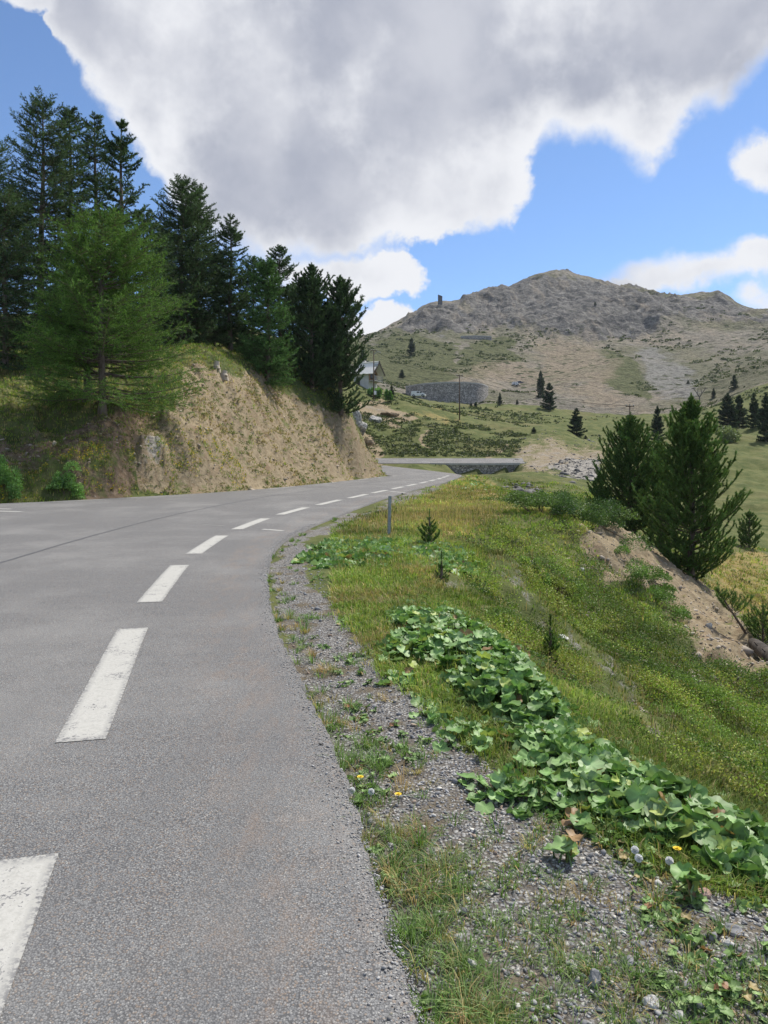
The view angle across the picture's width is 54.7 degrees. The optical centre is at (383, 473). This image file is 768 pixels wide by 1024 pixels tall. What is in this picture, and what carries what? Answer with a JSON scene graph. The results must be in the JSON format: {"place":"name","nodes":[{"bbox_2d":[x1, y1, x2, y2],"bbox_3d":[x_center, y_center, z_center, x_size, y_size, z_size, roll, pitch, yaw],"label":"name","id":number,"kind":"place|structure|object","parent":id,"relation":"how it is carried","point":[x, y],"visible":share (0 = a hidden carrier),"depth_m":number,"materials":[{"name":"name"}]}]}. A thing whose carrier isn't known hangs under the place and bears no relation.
{"place":"outdoors","nodes":[
{"label":"outdoors","id":0,"kind":"place"},
{"bbox_2d":[0,465,461,1023],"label":"road","id":1,"kind":"structure","parent":0,"point":[164,829],"depth_m":3.89,"materials":[{"name":"asphalt"}]},
{"bbox_2d":[0,313,767,1023],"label":"ground","id":2,"kind":"structure","parent":0,"point":[536,451],"depth_m":21.63,"materials":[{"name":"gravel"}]},
{"bbox_2d":[0,454,23,498],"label":"shrub","id":3,"kind":"object","parent":2,"relation":"on","point":[7,475],"visible":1,"depth_m":27.44,"materials":[{"name":"green plant"}]},
{"bbox_2d":[0,134,53,361],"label":"larch tree","id":4,"kind":"object","parent":2,"relation":"on","point":[4,149],"visible":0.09,"depth_m":45.07,"materials":[{"name":"green plant"}]},
{"bbox_2d":[0,185,64,372],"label":"larch tree","id":5,"kind":"object","parent":2,"relation":"on","point":[10,198],"visible":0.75,"depth_m":40.53,"materials":[{"name":"green plant"}]},
{"bbox_2d":[0,86,97,361],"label":"larch tree","id":6,"kind":"object","parent":2,"relation":"on","point":[58,206],"visible":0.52,"depth_m":43.53,"materials":[{"name":"green plant"}]},
{"bbox_2d":[45,460,85,498],"bbox_3d":[-12.428,0.221,29.034,1.474,1.565,1.074,0,0,-19],"label":"shrub","id":7,"kind":"object","parent":2,"relation":"on","point":[58,481],"visible":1,"depth_m":28.92,"materials":[{"name":"green plant"}]},
{"bbox_2d":[32,104,105,344],"bbox_3d":[-19.705,-15.156,47.112,5.276,16.362,5.455,0,0,31],"label":"larch tree","id":8,"kind":"object","parent":2,"relation":"on","point":[68,112],"visible":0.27,"depth_m":46.77,"materials":[{"name":"green plant"}]},
{"bbox_2d":[15,263,174,401],"bbox_3d":[-13.219,-6.458,34.035,6.284,6.391,6.302,0,0,-38],"label":"larch tree","id":9,"kind":"object","parent":2,"relation":"on","point":[95,366],"visible":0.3,"depth_m":33.51,"materials":[{"name":"green plant"}]},
{"bbox_2d":[55,111,137,353],"bbox_3d":[-18.843,-15.580,49.152,5.995,16.625,5.851,0,0,0],"label":"larch tree","id":10,"kind":"object","parent":2,"relation":"on","point":[94,156],"visible":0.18,"depth_m":48.65,"materials":[{"name":"green plant"}]},
{"bbox_2d":[0,200,206,419],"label":"larch tree","id":11,"kind":"object","parent":2,"relation":"on","point":[115,252],"visible":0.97,"depth_m":32.06,"materials":[{"name":"green plant"}]},
{"bbox_2d":[0,424,245,502],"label":"flowering verge","id":12,"kind":"structure","parent":2,"relation":"on","point":[133,458],"depth_m":33.55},
{"bbox_2d":[90,118,162,353],"bbox_3d":[-15.224,-13.585,43.230,4.479,14.042,4.703,0,0,0],"label":"larch tree","id":13,"kind":"object","parent":2,"relation":"on","point":[120,144],"visible":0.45,"depth_m":42.76,"materials":[{"name":"green plant"}]},
{"bbox_2d":[107,208,197,348],"bbox_3d":[-15.005,-12.002,47.033,6.444,9.823,6.436,0,0,0],"label":"larch tree","id":14,"kind":"object","parent":2,"relation":"on","point":[152,226],"visible":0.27,"depth_m":46.73,"materials":[{"name":"green plant"}]},
{"bbox_2d":[127,221,192,346],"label":"larch tree","id":15,"kind":"object","parent":2,"relation":"on","point":[158,294],"visible":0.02,"depth_m":57.35,"materials":[{"name":"green plant"}]},
{"bbox_2d":[134,172,236,347],"bbox_3d":[-14.208,-14.492,52.011,7.754,12.705,7.156,0,0,0],"label":"larch tree","id":16,"kind":"object","parent":2,"relation":"on","point":[187,260],"visible":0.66,"depth_m":51.18,"materials":[{"name":"green plant"}]},
{"bbox_2d":[0,359,383,496],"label":"bank weeds","id":17,"kind":"object","parent":2,"relation":"on","point":[189,442],"visible":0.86,"depth_m":37.01,"materials":[{"name":"green plant"}]},
{"bbox_2d":[163,183,233,347],"bbox_3d":[-13.516,-14.865,53.725,5.595,12.423,5.625,0,0,0],"label":"larch tree","id":18,"kind":"object","parent":2,"relation":"on","point":[210,213],"visible":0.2,"depth_m":53.59,"materials":[{"name":"green plant"}]},
{"bbox_2d":[190,248,242,346],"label":"larch tree","id":19,"kind":"object","parent":2,"relation":"on","point":[214,278],"visible":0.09,"depth_m":59.30,"materials":[{"name":"green plant"}]},
{"bbox_2d":[213,361,220,372],"bbox_3d":[-10.024,-6.351,44.348,0.616,0.770,0.620,0,0,0],"label":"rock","id":20,"kind":"object","parent":2,"relation":"on","point":[216,363],"visible":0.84,"depth_m":44.21,"materials":[{"name":"grey stone"}]},
{"bbox_2d":[221,370,228,380],"bbox_3d":[-9.566,-5.867,44.348,0.616,0.647,0.620,0,0,0],"label":"tree stump","id":21,"kind":"object","parent":2,"relation":"on","point":[224,375],"visible":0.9,"depth_m":44.17,"materials":[{"name":"brown wood"}]},
{"bbox_2d":[198,213,258,351],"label":"larch tree","id":22,"kind":"object","parent":2,"relation":"on","point":[228,231],"visible":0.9,"depth_m":52.59,"materials":[{"name":"green plant"}]},
{"bbox_2d":[125,360,381,495],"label":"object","id":23,"kind":"object","parent":2,"relation":"on","point":[263,441],"visible":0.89,"depth_m":44.63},
{"bbox_2d":[224,255,283,360],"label":"larch tree","id":24,"kind":"object","parent":2,"relation":"on","point":[253,260],"visible":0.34,"depth_m":54.48,"materials":[{"name":"green plant"}]},
{"bbox_2d":[233,256,299,387],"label":"larch tree","id":25,"kind":"object","parent":2,"relation":"on","point":[268,284],"visible":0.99,"depth_m":50.52,"materials":[{"name":"green plant"}]},
{"bbox_2d":[254,244,305,355],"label":"larch tree","id":26,"kind":"object","parent":2,"relation":"on","point":[281,264],"visible":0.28,"depth_m":59.67,"materials":[{"name":"green plant"}]},
{"bbox_2d":[273,281,313,362],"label":"larch tree","id":27,"kind":"object","parent":2,"relation":"on","point":[287,332],"visible":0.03,"depth_m":64.93,"materials":[{"name":"green plant"}]},
{"bbox_2d":[277,262,345,390],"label":"pine tree","id":28,"kind":"object","parent":2,"relation":"on","point":[310,289],"visible":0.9,"depth_m":56.25,"materials":[{"name":"green plant"}]},
{"bbox_2d":[296,307,351,376],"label":"pine tree","id":29,"kind":"object","parent":2,"relation":"on","point":[325,342],"visible":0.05,"depth_m":58.98,"materials":[{"name":"green plant"}]},
{"bbox_2d":[308,275,373,415],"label":"pine tree","id":30,"kind":"object","parent":2,"relation":"on","point":[340,290],"visible":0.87,"depth_m":57.85,"materials":[{"name":"green plant"}]},
{"bbox_2d":[352,410,361,427],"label":"rock","id":31,"kind":"object","parent":2,"relation":"on","point":[357,416],"visible":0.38,"depth_m":112.20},
{"bbox_2d":[360,422,367,434],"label":"rock","id":32,"kind":"object","parent":2,"relation":"on","point":[363,426],"visible":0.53,"depth_m":116.01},
{"bbox_2d":[351,361,384,389],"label":"chalet","id":33,"kind":"object","parent":2,"relation":"on","point":[366,381],"visible":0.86,"depth_m":170.63,"materials":[{"name":"paint"}]},
{"bbox_2d":[364,438,373,445],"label":"rock","id":34,"kind":"object","parent":2,"relation":"on","point":[369,441],"visible":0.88,"depth_m":61.68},
{"bbox_2d":[368,788,373,797],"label":"dandelion","id":35,"kind":"object","parent":2,"relation":"on","point":[371,791],"visible":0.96,"depth_m":3.84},
{"bbox_2d":[367,387,382,396],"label":"shrub","id":36,"kind":"object","parent":2,"relation":"on","point":[378,390],"visible":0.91,"depth_m":158.03,"materials":[{"name":"green plant"}]},
{"bbox_2d":[368,415,381,422],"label":"rock","id":37,"kind":"object","parent":2,"relation":"on","point":[375,418],"visible":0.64,"depth_m":133.48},
{"bbox_2d":[371,349,380,399],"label":"utility pole","id":38,"kind":"object","parent":2,"relation":"on","point":[375,365],"visible":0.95,"depth_m":154.33,"materials":[{"name":"brown wood"}]},
{"bbox_2d":[0,339,767,914],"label":"grass","id":39,"kind":"structure","parent":2,"relation":"on","point":[352,587],"depth_m":10.23,"materials":[{"name":"plant"}]},
{"bbox_2d":[0,363,767,1023],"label":"gravel","id":40,"kind":"structure","parent":2,"relation":"on","point":[586,887],"depth_m":3.21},
{"bbox_2d":[642,994,658,1008],"bbox_3d":[0.869,1.725,2.421,0.058,0.040,0.050,0,0,0],"label":"stone","id":41,"kind":"object","parent":40,"relation":"on","point":[651,1004],"visible":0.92,"depth_m":2.41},
{"bbox_2d":[291,534,479,572],"bbox_3d":[0.101,1.484,14.021,3.380,0.504,4.985,0,0,0],"label":"butterbur","id":42,"kind":"object","parent":2,"relation":"on","point":[321,558],"visible":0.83,"depth_m":12.96,"materials":[{"name":"green plant"}]},
{"bbox_2d":[383,389,393,401],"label":"shrub","id":43,"kind":"object","parent":2,"relation":"on","point":[387,395],"visible":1,"depth_m":154.06,"materials":[{"name":"green plant"}]},
{"bbox_2d":[387,496,391,533],"bbox_3d":[0.120,1.065,16.730,0.064,1.128,0.054,2,0,-12],"label":"marker post","id":44,"kind":"object","parent":2,"relation":"on","point":[389,514],"visible":0.62,"depth_m":16.71,"materials":[{"name":"grey metal"}]},
{"bbox_2d":[380,411,398,416],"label":"rock","id":45,"kind":"object","parent":2,"relation":"on","point":[391,413],"visible":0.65,"depth_m":141.74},
{"bbox_2d":[411,391,425,396],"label":"van","id":46,"kind":"object","parent":2,"relation":"on","point":[416,393],"visible":1,"depth_m":198.28,"materials":[{"name":"white metal"}]},
{"bbox_2d":[417,508,440,545],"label":"pine sapling","id":47,"kind":"object","parent":2,"relation":"on","point":[430,528],"visible":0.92,"depth_m":14.42,"materials":[{"name":"green plant"}]},
{"bbox_2d":[434,551,450,581],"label":"pine sapling","id":48,"kind":"object","parent":2,"relation":"on","point":[441,568],"visible":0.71,"depth_m":11.03,"materials":[{"name":"green plant"}]},
{"bbox_2d":[456,374,462,419],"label":"utility pole","id":49,"kind":"object","parent":2,"relation":"on","point":[459,375],"visible":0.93,"depth_m":150.70,"materials":[{"name":"brown wood"}]},
{"bbox_2d":[462,376,625,405],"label":"power line","id":50,"kind":"object","parent":49,"relation":"attached to","point":[546,397],"visible":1,"depth_m":129.27,"materials":[{"name":"metal"}]},
{"bbox_2d":[449,549,487,577],"bbox_3d":[1.409,1.594,13.027,1.036,0.399,2.869,0,0,0],"label":"butterbur","id":51,"kind":"object","parent":2,"relation":"on","point":[455,570],"visible":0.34,"depth_m":12.27,"materials":[{"name":"green plant"}]},
{"bbox_2d":[452,477,493,491],"bbox_3d":[5.965,0.761,49.858,2.796,1.000,19.800,0,0,10],"label":"butterbur","id":52,"kind":"object","parent":2,"relation":"on","point":[471,478],"visible":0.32,"depth_m":47.75,"materials":[{"name":"green plant"}]},
{"bbox_2d":[430,463,519,473],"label":"stone wall","id":53,"kind":"structure","parent":2,"relation":"on","point":[483,468],"depth_m":99.51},
{"bbox_2d":[373,590,578,752],"bbox_3d":[0.752,1.885,7.085,1.799,1.019,5.364,0,0,8],"label":"butterbur","id":54,"kind":"object","parent":2,"relation":"on","point":[512,675],"visible":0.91,"depth_m":5.81,"materials":[{"name":"green plant"}]},
{"bbox_2d":[409,681,586,822],"bbox_3d":[0.572,1.647,4.703,0.668,0.186,2.396,0,0,-12],"label":"butterbur","id":55,"kind":"object","parent":2,"relation":"on","point":[511,789],"visible":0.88,"depth_m":3.94,"materials":[{"name":"green plant"}]},
{"bbox_2d":[497,393,503,404],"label":"conifer","id":56,"kind":"object","parent":2,"relation":"on","point":[499,400],"visible":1,"depth_m":223.04,"materials":[{"name":"green plant"}]},
{"bbox_2d":[267,511,767,1023],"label":"verge tufts","id":57,"kind":"object","parent":2,"relation":"on","point":[495,1015],"visible":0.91,"depth_m":2.81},
{"bbox_2d":[518,556,551,585],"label":"shrub","id":58,"kind":"object","parent":2,"relation":"on","point":[539,564],"visible":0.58,"depth_m":15.86,"materials":[{"name":"green plant"}]},
{"bbox_2d":[308,568,767,1023],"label":"verge weeds","id":59,"kind":"object","parent":2,"relation":"on","point":[729,989],"visible":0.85,"depth_m":2.85,"materials":[{"name":"green plant"}]},
{"bbox_2d":[502,489,583,514],"bbox_3d":[4.872,0.891,22.724,2.538,0.821,2.060,0,0,0],"label":"juniper bush","id":60,"kind":"object","parent":2,"relation":"on","point":[556,503],"visible":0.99,"depth_m":22.52,"materials":[{"name":"green plant"}]},
{"bbox_2d":[540,383,556,409],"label":"conifer","id":61,"kind":"object","parent":2,"relation":"on","point":[548,399],"visible":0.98,"depth_m":216.37,"materials":[{"name":"green plant"}]},
{"bbox_2d":[331,484,766,854],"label":"dry grass","id":62,"kind":"structure","parent":2,"relation":"on","point":[483,510],"depth_m":17.90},
{"bbox_2d":[540,613,560,663],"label":"pine sapling","id":63,"kind":"object","parent":2,"relation":"on","point":[551,638],"visible":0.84,"depth_m":9.22,"materials":[{"name":"green plant"}]},
{"bbox_2d":[544,829,582,866],"bbox_3d":[0.786,1.633,3.251,0.163,0.129,0.140,0,0,0],"label":"butterbur plant","id":64,"kind":"object","parent":2,"relation":"on","point":[566,845],"visible":1,"depth_m":3.25,"materials":[{"name":"green plant"}]},
{"bbox_2d":[550,575,581,604],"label":"shrub","id":65,"kind":"object","parent":2,"relation":"on","point":[560,581],"visible":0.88,"depth_m":15.82,"materials":[{"name":"green plant"}]},
{"bbox_2d":[567,407,587,435],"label":"conifer","id":66,"kind":"object","parent":2,"relation":"on","point":[576,422],"visible":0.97,"depth_m":139.30,"materials":[{"name":"green plant"}]},
{"bbox_2d":[561,807,595,836],"bbox_3d":[0.920,1.636,3.502,0.133,0.118,0.151,0,0,-35],"label":"butterbur plant","id":67,"kind":"object","parent":2,"relation":"on","point":[578,819],"visible":0.98,"depth_m":3.49,"materials":[{"name":"green plant"}]},
{"bbox_2d":[587,968,601,987],"bbox_3d":[0.712,1.712,2.515,0.049,0.066,0.044,0,0,0],"label":"stone","id":68,"kind":"object","parent":2,"relation":"on","point":[594,974],"visible":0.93,"depth_m":2.50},
{"bbox_2d":[584,470,610,509],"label":"pine tree","id":69,"kind":"object","parent":2,"relation":"on","point":[597,483],"visible":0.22,"depth_m":35.96,"materials":[{"name":"green plant"}]},
{"bbox_2d":[548,489,655,551],"bbox_3d":[6.749,1.432,23.589,3.286,1.892,2.378,0,0,0],"label":"juniper bush","id":70,"kind":"object","parent":2,"relation":"on","point":[592,515],"visible":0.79,"depth_m":23.43,"materials":[{"name":"green plant"}]},
{"bbox_2d":[449,494,767,808],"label":"meadow grass","id":71,"kind":"object","parent":2,"relation":"on","point":[712,752],"visible":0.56,"depth_m":11.21,"materials":[{"name":"green plant"}]},
{"bbox_2d":[585,412,668,534],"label":"pine tree","id":72,"kind":"object","parent":2,"relation":"on","point":[624,475],"visible":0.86,"depth_m":33.99,"materials":[{"name":"green plant"}]},
{"bbox_2d":[620,955,633,967],"bbox_3d":[0.853,1.712,2.603,0.046,0.032,0.038,0,0,43],"label":"stone","id":73,"kind":"object","parent":2,"relation":"on","point":[631,960],"visible":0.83,"depth_m":2.60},
{"bbox_2d":[631,846,638,861],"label":"dandelion","id":74,"kind":"object","parent":2,"relation":"on","point":[635,850],"visible":0.99,"depth_m":3.25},
{"bbox_2d":[503,693,767,900],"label":"butterbur","id":75,"kind":"object","parent":2,"relation":"on","point":[705,821],"visible":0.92,"depth_m":3.68,"materials":[{"name":"green plant"}]},
{"bbox_2d":[635,854,642,869],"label":"dandelion","id":76,"kind":"object","parent":2,"relation":"on","point":[638,858],"visible":0.99,"depth_m":3.17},
{"bbox_2d":[614,544,678,596],"bbox_3d":[7.584,2.773,21.462,1.771,1.454,1.462,0,0,0],"label":"shrub","id":77,"kind":"object","parent":2,"relation":"on","point":[664,586],"visible":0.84,"depth_m":21.50,"materials":[{"name":"green plant"}]},
{"bbox_2d":[649,406,665,439],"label":"conifer","id":78,"kind":"object","parent":2,"relation":"on","point":[657,423],"visible":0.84,"depth_m":127.43,"materials":[{"name":"green plant"}]},
{"bbox_2d":[623,563,692,619],"bbox_3d":[7.003,2.949,18.857,1.804,1.341,1.272,0,0,0],"label":"shrub","id":79,"kind":"object","parent":2,"relation":"on","point":[636,572],"visible":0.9,"depth_m":18.88,"materials":[{"name":"green plant"}]},
{"bbox_2d":[634,444,688,548],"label":"pine tree","id":80,"kind":"object","parent":2,"relation":"on","point":[659,537],"visible":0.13,"depth_m":35.66,"materials":[{"name":"green plant"}]},
{"bbox_2d":[665,856,673,864],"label":"dandelion","id":81,"kind":"object","parent":2,"relation":"on","point":[667,861],"visible":0.95,"depth_m":3.16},
{"bbox_2d":[672,1010,684,1019],"bbox_3d":[0.942,1.729,2.371,0.038,0.024,0.033,0,0,-42],"label":"stone","id":82,"kind":"object","parent":2,"relation":"on","point":[679,1012],"visible":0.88,"depth_m":2.37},
{"bbox_2d":[670,861,710,908],"bbox_3d":[1.234,1.644,2.988,0.131,0.137,0.148,0,0,-25],"label":"butterbur plant","id":83,"kind":"object","parent":2,"relation":"on","point":[688,876],"visible":0.99,"depth_m":2.98,"materials":[{"name":"green plant"}]},
{"bbox_2d":[631,392,752,580],"bbox_3d":[12.231,0.561,29.602,4.329,7.679,4.370,0,0,0],"label":"pine tree","id":84,"kind":"object","parent":2,"relation":"on","point":[690,439],"visible":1,"depth_m":28.97,"materials":[{"name":"green plant"}]},
{"bbox_2d":[698,887,711,898],"bbox_3d":[1.287,1.695,2.999,0.077,0.044,0.052,0,0,-26],"label":"stone","id":85,"kind":"object","parent":2,"relation":"on","point":[707,894],"visible":0.43,"depth_m":2.98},
{"bbox_2d":[705,622,712,628],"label":"stone","id":86,"kind":"object","parent":2,"relation":"on","point":[710,624],"visible":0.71,"depth_m":19.86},
{"bbox_2d":[715,393,739,428],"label":"conifer","id":87,"kind":"object","parent":2,"relation":"on","point":[729,411],"visible":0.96,"depth_m":136.99,"materials":[{"name":"green plant"}]},
{"bbox_2d":[714,425,741,442],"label":"shrub","id":88,"kind":"object","parent":2,"relation":"on","point":[729,432],"visible":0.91,"depth_m":116.03,"materials":[{"name":"green plant"}]},
{"bbox_2d":[723,939,733,946],"bbox_3d":[1.255,1.708,2.699,0.046,0.035,0.040,0,0,0],"label":"stone","id":89,"kind":"object","parent":2,"relation":"on","point":[727,942],"visible":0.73,"depth_m":2.69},
{"bbox_2d":[713,581,754,633],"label":"pine sapling","id":90,"kind":"object","parent":2,"relation":"on","point":[724,601],"visible":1,"depth_m":20.06,"materials":[{"name":"green plant"}]},
{"bbox_2d":[725,923,744,936],"bbox_3d":[1.308,1.709,2.775,0.071,0.043,0.063,0,0,0],"label":"stone","id":91,"kind":"object","parent":2,"relation":"on","point":[736,929],"visible":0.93,"depth_m":2.76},
{"bbox_2d":[730,395,749,427],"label":"conifer","id":92,"kind":"object","parent":2,"relation":"on","point":[742,411],"visible":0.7,"depth_m":140.38,"materials":[{"name":"green plant"}]},
{"bbox_2d":[735,509,764,548],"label":"pine tree","id":93,"kind":"object","parent":2,"relation":"on","point":[745,536],"visible":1,"depth_m":54.07,"materials":[{"name":"green plant"}]},
{"bbox_2d":[745,392,760,427],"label":"conifer","id":94,"kind":"object","parent":2,"relation":"on","point":[754,406],"visible":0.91,"depth_m":132.04,"materials":[{"name":"green plant"}]},
{"bbox_2d":[741,599,767,643],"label":"pine sapling","id":95,"kind":"object","parent":2,"relation":"on","point":[757,630],"visible":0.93,"depth_m":19.84,"materials":[{"name":"green plant"}]},
{"bbox_2d":[748,638,767,661],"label":"fallen log","id":96,"kind":"object","parent":2,"relation":"on","point":[759,647],"visible":0.94,"depth_m":17.16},
{"bbox_2d":[755,392,767,441],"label":"conifer","id":97,"kind":"object","parent":2,"relation":"on","point":[763,419],"visible":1,"depth_m":115.39,"materials":[{"name":"green plant"}]},
{"bbox_2d":[0,0,767,337],"label":"sky","id":98,"kind":"structure","parent":0,"point":[414,152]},
{"bbox_2d":[375,458,524,462],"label":"road","id":99,"kind":"structure","parent":0,"point":[446,460],"depth_m":103.28,"materials":[{"name":"asphalt"}]},
{"bbox_2d":[308,269,767,414],"bbox_3d":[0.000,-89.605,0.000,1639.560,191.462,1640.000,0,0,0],"label":"mountain","id":100,"kind":"structure","parent":0,"point":[562,359],"depth_m":428.67,"materials":[{"name":"stone"}]},
{"bbox_2d":[359,349,368,361],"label":"conifer","id":101,"kind":"object","parent":100,"relation":"on","point":[362,355],"visible":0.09,"depth_m":299.25,"materials":[{"name":"green plant"}]},
{"bbox_2d":[398,370,404,377],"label":"conifer","id":102,"kind":"object","parent":100,"relation":"on","point":[401,375],"visible":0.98,"depth_m":309.95,"materials":[{"name":"green plant"}]},
{"bbox_2d":[406,337,415,355],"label":"conifer","id":103,"kind":"object","parent":100,"relation":"on","point":[411,347],"visible":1,"depth_m":373.44,"materials":[{"name":"green plant"}]},
{"bbox_2d":[438,295,442,305],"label":"stele","id":104,"kind":"object","parent":100,"relation":"on","point":[439,299],"visible":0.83,"depth_m":561.45,"materials":[{"name":"stone"}]},
{"bbox_2d":[406,382,487,403],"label":"stone wall","id":105,"kind":"structure","parent":100,"relation":"on","point":[470,392],"depth_m":236.91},
{"bbox_2d":[461,336,491,339],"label":"stone wall","id":106,"kind":"structure","parent":100,"relation":"on","point":[478,337],"depth_m":447.66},
{"bbox_2d":[536,370,544,397],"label":"conifer","id":107,"kind":"object","parent":100,"relation":"on","point":[540,386],"visible":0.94,"depth_m":257.49,"materials":[{"name":"green plant"}]},
{"bbox_2d":[333,304,767,473],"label":"juniper scrub","id":108,"kind":"object","parent":100,"relation":"on","point":[453,432],"visible":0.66,"depth_m":165.88,"materials":[{"name":"green plant"}]},
{"bbox_2d":[711,388,715,397],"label":"conifer","id":109,"kind":"object","parent":100,"relation":"on","point":[713,393],"visible":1,"depth_m":228.20,"materials":[{"name":"green plant"}]},
{"bbox_2d":[728,375,738,388],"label":"conifer","id":110,"kind":"object","parent":100,"relation":"on","point":[734,382],"visible":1,"depth_m":227.48,"materials":[{"name":"green plant"}]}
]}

